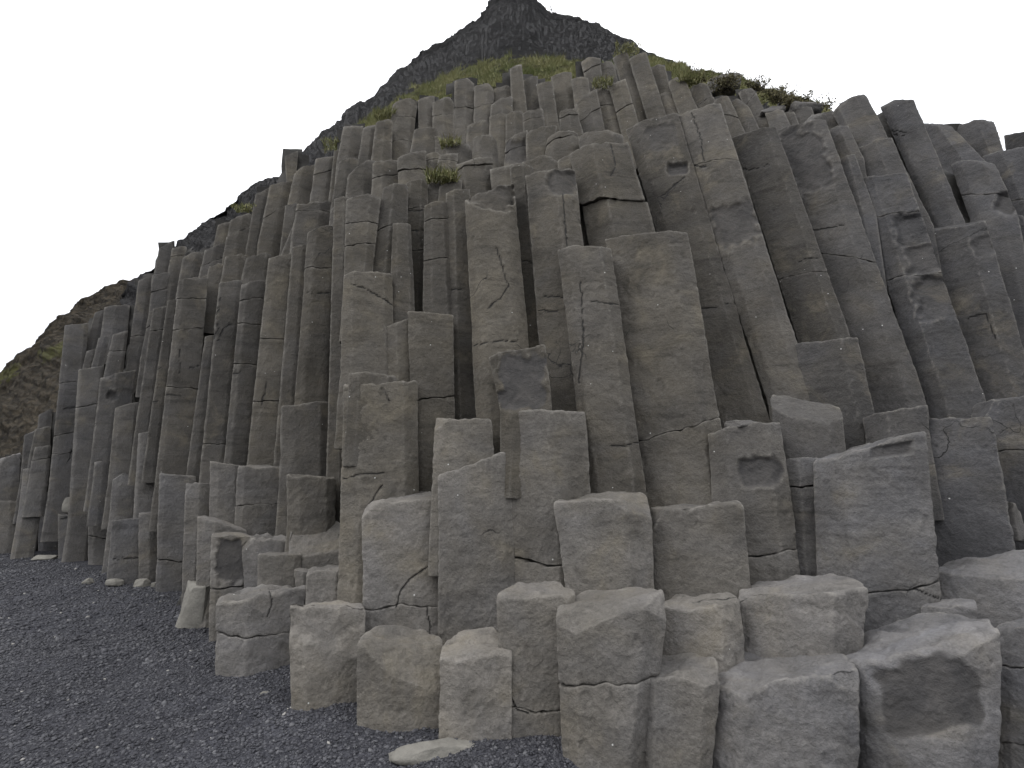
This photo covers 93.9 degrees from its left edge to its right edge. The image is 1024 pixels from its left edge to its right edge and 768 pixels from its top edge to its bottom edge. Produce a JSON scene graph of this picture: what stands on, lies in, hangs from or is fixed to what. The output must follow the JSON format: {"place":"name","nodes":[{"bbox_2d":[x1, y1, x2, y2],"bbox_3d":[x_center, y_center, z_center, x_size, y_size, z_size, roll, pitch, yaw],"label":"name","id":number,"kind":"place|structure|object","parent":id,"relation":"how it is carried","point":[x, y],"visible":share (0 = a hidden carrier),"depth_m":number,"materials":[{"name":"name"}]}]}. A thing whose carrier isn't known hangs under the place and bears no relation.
{"place":"outdoors","nodes":[
{"label":"outdoors","id":0,"kind":"place"},
{"bbox_2d":[0,278,135,458],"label":"hillside","id":1,"kind":"structure","parent":0,"point":[29,383],"depth_m":22.52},
{"bbox_2d":[0,550,578,767],"bbox_3d":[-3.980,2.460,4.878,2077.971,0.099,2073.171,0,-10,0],"label":"beach","id":2,"kind":"structure","parent":0,"point":[245,722],"depth_m":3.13,"materials":[{"name":"gravel"}]},
{"bbox_2d":[10,468,39,558],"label":"basalt rock","id":3,"kind":"object","parent":2,"relation":"on","point":[25,537],"visible":0.66,"depth_m":8.55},
{"bbox_2d":[61,366,103,562],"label":"basalt rock","id":4,"kind":"object","parent":2,"relation":"on","point":[75,548],"visible":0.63,"depth_m":8.51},
{"bbox_2d":[101,473,134,573],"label":"basalt rock","id":5,"kind":"object","parent":2,"relation":"on","point":[122,500],"visible":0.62,"depth_m":7.57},
{"bbox_2d":[107,518,138,584],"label":"basalt rock","id":6,"kind":"object","parent":2,"relation":"on","point":[123,562],"visible":0.69,"depth_m":6.75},
{"bbox_2d":[138,512,156,581],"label":"basalt rock","id":7,"kind":"object","parent":2,"relation":"on","point":[147,547],"visible":0.58,"depth_m":6.78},
{"bbox_2d":[155,473,195,591],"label":"basalt rock","id":8,"kind":"object","parent":2,"relation":"on","point":[171,508],"visible":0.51,"depth_m":6.37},
{"bbox_2d":[175,580,209,628],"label":"boulder","id":9,"kind":"object","parent":2,"relation":"on","point":[193,607],"visible":0.54,"depth_m":4.87,"materials":[{"name":"stone"}]},
{"bbox_2d":[181,482,209,606],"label":"basalt rock","id":10,"kind":"object","parent":2,"relation":"on","point":[197,496],"visible":0.55,"depth_m":5.65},
{"bbox_2d":[196,515,246,628],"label":"basalt rock","id":11,"kind":"object","parent":2,"relation":"on","point":[207,527],"visible":0.33,"depth_m":5.12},
{"bbox_2d":[209,532,249,641],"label":"basalt rock","id":12,"kind":"object","parent":2,"relation":"on","point":[226,572],"visible":0.62,"depth_m":4.72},
{"bbox_2d":[215,584,305,677],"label":"basalt rock","id":13,"kind":"object","parent":2,"relation":"on","point":[253,628],"visible":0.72,"depth_m":3.87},
{"bbox_2d":[242,533,285,587],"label":"basalt rock","id":14,"kind":"object","parent":2,"relation":"on","point":[254,546],"visible":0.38,"depth_m":4.82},
{"bbox_2d":[257,552,300,587],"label":"basalt rock","id":15,"kind":"object","parent":2,"relation":"on","point":[276,568],"visible":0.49,"depth_m":4.47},
{"bbox_2d":[289,521,339,568],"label":"basalt rock","id":16,"kind":"object","parent":2,"relation":"on","point":[319,550],"visible":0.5,"depth_m":4.75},
{"bbox_2d":[305,565,338,604],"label":"basalt rock","id":17,"kind":"object","parent":2,"relation":"on","point":[321,584],"visible":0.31,"depth_m":4.10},
{"bbox_2d":[289,600,365,710],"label":"basalt rock","id":18,"kind":"object","parent":2,"relation":"on","point":[324,637],"visible":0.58,"depth_m":3.31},
{"bbox_2d":[356,625,442,732],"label":"basalt rock","id":19,"kind":"object","parent":2,"relation":"on","point":[398,679],"visible":0.66,"depth_m":3.08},
{"bbox_2d":[362,491,437,635],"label":"basalt rock","id":20,"kind":"object","parent":2,"relation":"on","point":[400,587],"visible":0.62,"depth_m":3.87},
{"bbox_2d":[388,737,474,765],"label":"flat stone","id":21,"kind":"object","parent":2,"relation":"on","point":[413,753],"visible":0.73,"depth_m":2.66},
{"bbox_2d":[438,627,511,740],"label":"basalt rock","id":22,"kind":"object","parent":2,"relation":"on","point":[475,698],"visible":0.77,"depth_m":2.94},
{"bbox_2d":[437,452,514,644],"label":"basalt rock","id":23,"kind":"object","parent":2,"relation":"on","point":[476,567],"visible":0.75,"depth_m":3.88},
{"bbox_2d":[5,61,969,605],"bbox_3d":[-1.410,-2.449,7.288,17.780,11.060,6.483,0,-10,0],"label":"cliff face","id":24,"kind":"object","parent":2,"relation":"on","point":[303,161],"visible":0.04,"depth_m":10.12},
{"bbox_2d":[0,453,20,500],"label":"basalt rock","id":25,"kind":"object","parent":24,"relation":"on","point":[9,476],"visible":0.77,"depth_m":9.32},
{"bbox_2d":[22,446,50,517],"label":"basalt rock","id":26,"kind":"object","parent":24,"relation":"on","point":[35,495],"visible":1,"depth_m":8.81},
{"bbox_2d":[40,323,88,541],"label":"basalt rock","id":27,"kind":"object","parent":24,"relation":"on","point":[75,340],"visible":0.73,"depth_m":9.05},
{"bbox_2d":[86,461,108,526],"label":"basalt rock","id":28,"kind":"object","parent":24,"relation":"on","point":[98,494],"visible":0.92,"depth_m":7.78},
{"bbox_2d":[83,370,135,511],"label":"basalt rock","id":29,"kind":"object","parent":24,"relation":"on","point":[115,390],"visible":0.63,"depth_m":8.41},
{"bbox_2d":[100,305,129,365],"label":"basalt rock","id":30,"kind":"object","parent":24,"relation":"on","point":[115,319],"visible":0.65,"depth_m":10.04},
{"bbox_2d":[101,402,138,529],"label":"basalt rock","id":31,"kind":"object","parent":24,"relation":"on","point":[124,422],"visible":0.73,"depth_m":7.90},
{"bbox_2d":[126,275,152,402],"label":"basalt rock","id":32,"kind":"object","parent":24,"relation":"on","point":[140,315],"visible":0.57,"depth_m":9.86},
{"bbox_2d":[133,432,154,518],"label":"basalt rock","id":33,"kind":"object","parent":24,"relation":"on","point":[143,496],"visible":0.27,"depth_m":7.28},
{"bbox_2d":[128,306,166,485],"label":"basalt rock","id":34,"kind":"object","parent":24,"relation":"on","point":[150,371],"visible":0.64,"depth_m":7.97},
{"bbox_2d":[141,299,176,482],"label":"basalt rock","id":35,"kind":"object","parent":24,"relation":"on","point":[152,449],"visible":0.62,"depth_m":7.69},
{"bbox_2d":[149,278,207,531],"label":"basalt rock","id":36,"kind":"object","parent":24,"relation":"on","point":[181,390],"visible":0.88,"depth_m":7.57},
{"bbox_2d":[186,335,213,482],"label":"basalt rock","id":37,"kind":"object","parent":24,"relation":"on","point":[195,453],"visible":0.5,"depth_m":7.42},
{"bbox_2d":[204,263,222,334],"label":"basalt rock","id":38,"kind":"object","parent":24,"relation":"on","point":[214,274],"visible":0.41,"depth_m":8.59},
{"bbox_2d":[199,280,241,516],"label":"basalt rock","id":39,"kind":"object","parent":24,"relation":"on","point":[220,378],"visible":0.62,"depth_m":7.25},
{"bbox_2d":[209,461,239,523],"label":"basalt rock","id":40,"kind":"object","parent":24,"relation":"on","point":[222,497],"visible":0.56,"depth_m":5.70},
{"bbox_2d":[222,213,251,264],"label":"basalt rock","id":41,"kind":"object","parent":24,"relation":"on","point":[237,236],"visible":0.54,"depth_m":9.29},
{"bbox_2d":[224,280,265,465],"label":"basalt rock","id":42,"kind":"object","parent":24,"relation":"on","point":[251,303],"visible":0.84,"depth_m":7.02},
{"bbox_2d":[234,465,278,588],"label":"basalt rock","id":43,"kind":"object","parent":24,"relation":"on","point":[257,488],"visible":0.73,"depth_m":5.65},
{"bbox_2d":[246,253,290,465],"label":"basalt rock","id":44,"kind":"object","parent":24,"relation":"on","point":[262,435],"visible":0.56,"depth_m":6.75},
{"bbox_2d":[257,181,291,257],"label":"basalt rock","id":45,"kind":"object","parent":24,"relation":"on","point":[269,240],"visible":0.65,"depth_m":9.25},
{"bbox_2d":[274,245,306,465],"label":"basalt rock","id":46,"kind":"object","parent":24,"relation":"on","point":[292,333],"visible":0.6,"depth_m":6.80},
{"bbox_2d":[275,401,327,535],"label":"basalt rock","id":47,"kind":"object","parent":24,"relation":"on","point":[303,435],"visible":0.66,"depth_m":5.71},
{"bbox_2d":[285,474,335,551],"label":"basalt rock","id":48,"kind":"object","parent":24,"relation":"on","point":[311,500],"visible":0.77,"depth_m":5.01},
{"bbox_2d":[290,201,330,252],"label":"basalt rock","id":49,"kind":"object","parent":24,"relation":"on","point":[310,216],"visible":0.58,"depth_m":8.43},
{"bbox_2d":[294,225,332,404],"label":"basalt rock","id":50,"kind":"object","parent":24,"relation":"on","point":[312,378],"visible":0.56,"depth_m":6.71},
{"bbox_2d":[310,156,332,201],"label":"basalt rock","id":51,"kind":"object","parent":24,"relation":"on","point":[320,190],"visible":0.54,"depth_m":9.33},
{"bbox_2d":[326,196,348,522],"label":"basalt rock","id":52,"kind":"object","parent":24,"relation":"on","point":[334,462],"visible":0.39,"depth_m":6.18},
{"bbox_2d":[339,194,380,343],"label":"basalt rock","id":53,"kind":"object","parent":24,"relation":"on","point":[362,218],"visible":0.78,"depth_m":5.93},
{"bbox_2d":[334,271,393,449],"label":"basalt rock","id":54,"kind":"object","parent":24,"relation":"on","point":[367,312],"visible":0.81,"depth_m":5.21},
{"bbox_2d":[343,371,396,466],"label":"basalt rock","id":55,"kind":"object","parent":24,"relation":"on","point":[355,435],"visible":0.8,"depth_m":4.51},
{"bbox_2d":[337,380,418,603],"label":"basalt rock","id":56,"kind":"object","parent":24,"relation":"on","point":[392,470],"visible":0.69,"depth_m":4.38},
{"bbox_2d":[373,183,407,273],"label":"basalt rock","id":57,"kind":"object","parent":24,"relation":"on","point":[394,205],"visible":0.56,"depth_m":6.24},
{"bbox_2d":[387,319,409,381],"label":"basalt rock","id":58,"kind":"object","parent":24,"relation":"on","point":[398,357],"visible":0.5,"depth_m":5.20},
{"bbox_2d":[391,223,414,322],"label":"basalt rock","id":59,"kind":"object","parent":24,"relation":"on","point":[403,278],"visible":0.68,"depth_m":5.81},
{"bbox_2d":[391,98,416,159],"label":"basalt rock","id":60,"kind":"object","parent":24,"relation":"on","point":[403,118],"visible":0.6,"depth_m":9.79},
{"bbox_2d":[397,151,427,184],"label":"basalt rock","id":61,"kind":"object","parent":24,"relation":"on","point":[411,166],"visible":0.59,"depth_m":7.70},
{"bbox_2d":[406,179,427,311],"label":"basalt rock","id":62,"kind":"object","parent":24,"relation":"on","point":[417,195],"visible":0.45,"depth_m":6.59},
{"bbox_2d":[407,311,454,491],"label":"basalt rock","id":63,"kind":"object","parent":24,"relation":"on","point":[431,347],"visible":0.58,"depth_m":5.09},
{"bbox_2d":[423,201,451,314],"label":"basalt rock","id":64,"kind":"object","parent":24,"relation":"on","point":[436,284],"visible":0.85,"depth_m":5.97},
{"bbox_2d":[432,97,454,140],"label":"basalt rock","id":65,"kind":"object","parent":24,"relation":"on","point":[443,119],"visible":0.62,"depth_m":10.01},
{"bbox_2d":[428,418,493,576],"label":"basalt rock","id":66,"kind":"object","parent":24,"relation":"on","point":[459,444],"visible":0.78,"depth_m":4.24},
{"bbox_2d":[446,189,475,419],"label":"basalt rock","id":67,"kind":"object","parent":24,"relation":"on","point":[464,395],"visible":0.59,"depth_m":5.77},
{"bbox_2d":[454,78,473,142],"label":"basalt rock","id":68,"kind":"object","parent":24,"relation":"on","point":[463,102],"visible":0.65,"depth_m":10.26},
{"bbox_2d":[457,157,492,197],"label":"basalt rock","id":69,"kind":"object","parent":24,"relation":"on","point":[474,173],"visible":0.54,"depth_m":7.32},
{"bbox_2d":[465,183,528,453],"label":"basalt rock","id":70,"kind":"object","parent":24,"relation":"on","point":[498,310],"visible":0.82,"depth_m":5.41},
{"bbox_2d":[510,165,538,347],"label":"basalt rock","id":71,"kind":"object","parent":24,"relation":"on","point":[518,173],"visible":0.35,"depth_m":6.08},
{"bbox_2d":[525,169,583,410],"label":"basalt rock","id":72,"kind":"object","parent":24,"relation":"on","point":[553,212],"visible":0.59,"depth_m":5.71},
{"bbox_2d":[576,89,604,132],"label":"basalt rock","id":73,"kind":"object","parent":24,"relation":"on","point":[588,108],"visible":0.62,"depth_m":8.80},
{"bbox_2d":[558,245,646,496],"bbox_3d":[0.881,0.102,4.806,0.615,3.514,1.471,1,-10,-7],"label":"basalt rock","id":74,"kind":"object","parent":24,"relation":"on","point":[602,386],"visible":0.82,"depth_m":4.70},
{"bbox_2d":[570,142,655,247],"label":"basalt rock","id":75,"kind":"object","parent":24,"relation":"on","point":[612,204],"visible":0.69,"depth_m":6.23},
{"bbox_2d":[609,79,638,174],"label":"basalt rock","id":76,"kind":"object","parent":24,"relation":"on","point":[624,108],"visible":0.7,"depth_m":8.86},
{"bbox_2d":[629,52,665,118],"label":"basalt rock","id":77,"kind":"object","parent":24,"relation":"on","point":[648,91],"visible":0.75,"depth_m":9.46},
{"bbox_2d":[605,230,721,507],"bbox_3d":[1.583,0.051,4.966,0.941,3.825,1.796,0,-10,0],"label":"basalt rock","id":78,"kind":"object","parent":24,"relation":"on","point":[678,420],"visible":0.83,"depth_m":4.77,"materials":[{"name":"stone"}]},
{"bbox_2d":[770,395,845,458],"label":"basalt rock","id":79,"kind":"object","parent":24,"relation":"on","point":[812,429],"visible":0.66,"depth_m":4.23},
{"bbox_2d":[795,337,873,449],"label":"basalt rock","id":80,"kind":"object","parent":24,"relation":"on","point":[833,372],"visible":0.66,"depth_m":4.76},
{"bbox_2d":[951,160,1023,347],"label":"basalt rock","id":81,"kind":"object","parent":24,"relation":"attached to","point":[983,190],"visible":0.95,"depth_m":5.90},
{"bbox_2d":[971,396,1023,549],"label":"basalt rock","id":82,"kind":"object","parent":24,"relation":"on","point":[1006,415],"visible":0.47,"depth_m":4.05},
{"bbox_2d":[496,581,575,737],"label":"basalt rock","id":83,"kind":"object","parent":2,"relation":"on","point":[526,624],"visible":0.69,"depth_m":3.06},
{"bbox_2d":[511,409,590,586],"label":"basalt rock","id":84,"kind":"object","parent":2,"relation":"on","point":[554,465],"visible":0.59,"depth_m":4.04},
{"bbox_2d":[554,491,653,595],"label":"basalt rock","id":85,"kind":"object","parent":2,"relation":"on","point":[606,540],"visible":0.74,"depth_m":3.53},
{"bbox_2d":[556,587,665,767],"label":"basalt rock","id":86,"kind":"object","parent":2,"relation":"on","point":[609,647],"visible":0.98,"depth_m":2.72,"materials":[{"name":"stone"}]},
{"bbox_2d":[645,652,719,767],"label":"basalt rock","id":87,"kind":"object","parent":2,"relation":"on","point":[682,716],"visible":0.86,"depth_m":2.59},
{"bbox_2d":[626,113,769,428],"bbox_3d":[2.316,-0.699,5.987,0.888,7.188,2.702,1,-10,-3],"label":"basalt rock","id":88,"kind":"object","parent":2,"relation":"on","point":[668,175],"visible":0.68,"depth_m":6.10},
{"bbox_2d":[650,500,750,600],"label":"basalt rock","id":89,"kind":"object","parent":2,"relation":"on","point":[698,550],"visible":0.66,"depth_m":3.48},
{"bbox_2d":[662,592,744,672],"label":"basalt rock","id":90,"kind":"object","parent":2,"relation":"on","point":[708,625],"visible":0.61,"depth_m":3.00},
{"bbox_2d":[713,96,769,419],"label":"basalt rock","id":91,"kind":"object","parent":2,"relation":"on","point":[735,127],"visible":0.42,"depth_m":8.15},
{"bbox_2d":[679,103,809,422],"bbox_3d":[2.786,-0.758,5.726,0.795,7.211,2.557,0,-10,0],"label":"basalt rock","id":92,"kind":"object","parent":2,"relation":"on","point":[754,286],"visible":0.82,"depth_m":5.83,"materials":[{"name":"stone"}]},
{"bbox_2d":[708,422,799,584],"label":"basalt rock","id":93,"kind":"object","parent":2,"relation":"on","point":[748,468],"visible":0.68,"depth_m":3.90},
{"bbox_2d":[712,652,859,767],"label":"basalt rock","id":94,"kind":"object","parent":2,"relation":"on","point":[800,711],"visible":0.82,"depth_m":2.50,"materials":[{"name":"stone"}]},
{"bbox_2d":[732,127,849,342],"bbox_3d":[3.502,-0.554,5.698,0.798,6.804,2.372,-2,-10,13],"label":"basalt rock","id":95,"kind":"object","parent":2,"relation":"on","point":[810,299],"visible":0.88,"depth_m":6.05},
{"bbox_2d":[786,457,816,575],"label":"basalt rock","id":96,"kind":"object","parent":2,"relation":"on","point":[800,474],"visible":0.42,"depth_m":3.85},
{"bbox_2d":[738,573,868,657],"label":"basalt rock","id":97,"kind":"object","parent":2,"relation":"on","point":[794,616],"visible":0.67,"depth_m":2.94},
{"bbox_2d":[777,119,929,417],"bbox_3d":[4.080,-0.620,5.671,0.770,6.927,2.447,-3,-10,16],"label":"basalt rock","id":98,"kind":"object","parent":2,"relation":"on","point":[842,240],"visible":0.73,"depth_m":5.77,"materials":[{"name":"stone"}]},
{"bbox_2d":[832,94,887,147],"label":"basalt rock","id":99,"kind":"object","parent":2,"relation":"on","point":[857,115],"visible":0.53,"depth_m":6.97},
{"bbox_2d":[840,154,887,292],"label":"basalt rock","id":100,"kind":"object","parent":2,"relation":"on","point":[858,186],"visible":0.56,"depth_m":6.09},
{"bbox_2d":[813,431,941,632],"bbox_3d":[2.680,1.418,3.488,0.739,2.122,1.164,-9,-13,43],"label":"basalt rock","id":101,"kind":"object","parent":2,"relation":"on","point":[875,535],"visible":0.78,"depth_m":3.43,"materials":[{"name":"stone"}]},
{"bbox_2d":[859,138,941,316],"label":"basalt rock","id":102,"kind":"object","parent":2,"relation":"on","point":[881,157],"visible":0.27,"depth_m":6.38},
{"bbox_2d":[880,99,964,227],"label":"basalt rock","id":103,"kind":"object","parent":2,"relation":"on","point":[912,139],"visible":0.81,"depth_m":6.50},
{"bbox_2d":[846,612,1001,767],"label":"basalt rock","id":104,"kind":"object","parent":2,"relation":"on","point":[929,690],"visible":0.84,"depth_m":2.43,"materials":[{"name":"stone"}]},
{"bbox_2d":[863,173,985,418],"bbox_3d":[4.559,-0.065,5.176,0.659,5.667,1.950,-5,-11,27],"label":"basalt rock","id":105,"kind":"object","parent":2,"relation":"on","point":[931,330],"visible":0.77,"depth_m":5.35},
{"bbox_2d":[924,123,984,174],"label":"basalt rock","id":106,"kind":"object","parent":2,"relation":"on","point":[950,144],"visible":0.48,"depth_m":7.42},
{"bbox_2d":[929,417,1015,566],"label":"basalt rock","id":107,"kind":"object","parent":2,"relation":"on","point":[975,522],"visible":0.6,"depth_m":3.82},
{"bbox_2d":[863,405,943,520],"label":"basalt rock","id":108,"kind":"object","parent":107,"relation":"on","point":[888,424],"visible":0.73,"depth_m":4.17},
{"bbox_2d":[934,220,1023,401],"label":"basalt rock","id":109,"kind":"object","parent":2,"relation":"on","point":[976,289],"visible":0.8,"depth_m":5.16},
{"bbox_2d":[956,119,1002,156],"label":"basalt rock","id":110,"kind":"object","parent":2,"relation":"on","point":[981,137],"visible":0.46,"depth_m":7.52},
{"bbox_2d":[938,550,1023,627],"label":"basalt rock","id":111,"kind":"object","parent":2,"relation":"on","point":[992,586],"visible":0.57,"depth_m":3.17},
{"bbox_2d":[982,147,1023,216],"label":"basalt rock","id":112,"kind":"object","parent":2,"relation":"on","point":[1009,164],"visible":0.54,"depth_m":6.82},
{"bbox_2d":[996,617,1023,767],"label":"basalt rock","id":113,"kind":"object","parent":2,"relation":"on","point":[1011,753],"visible":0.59,"depth_m":2.61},
{"bbox_2d":[120,0,823,304],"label":"mountain","id":114,"kind":"structure","parent":0,"point":[496,29],"depth_m":19.78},
{"bbox_2d":[323,50,832,149],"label":"grass","id":115,"kind":"structure","parent":114,"relation":"on","point":[553,63],"depth_m":14.36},
{"bbox_2d":[0,0,1023,371],"label":"sky","id":116,"kind":"structure","parent":0,"point":[127,126],"materials":[{"name":"white"}]},
{"bbox_2d":[489,344,551,498],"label":"basalt rock","id":117,"kind":"object","parent":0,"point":[521,379],"visible":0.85,"depth_m":4.47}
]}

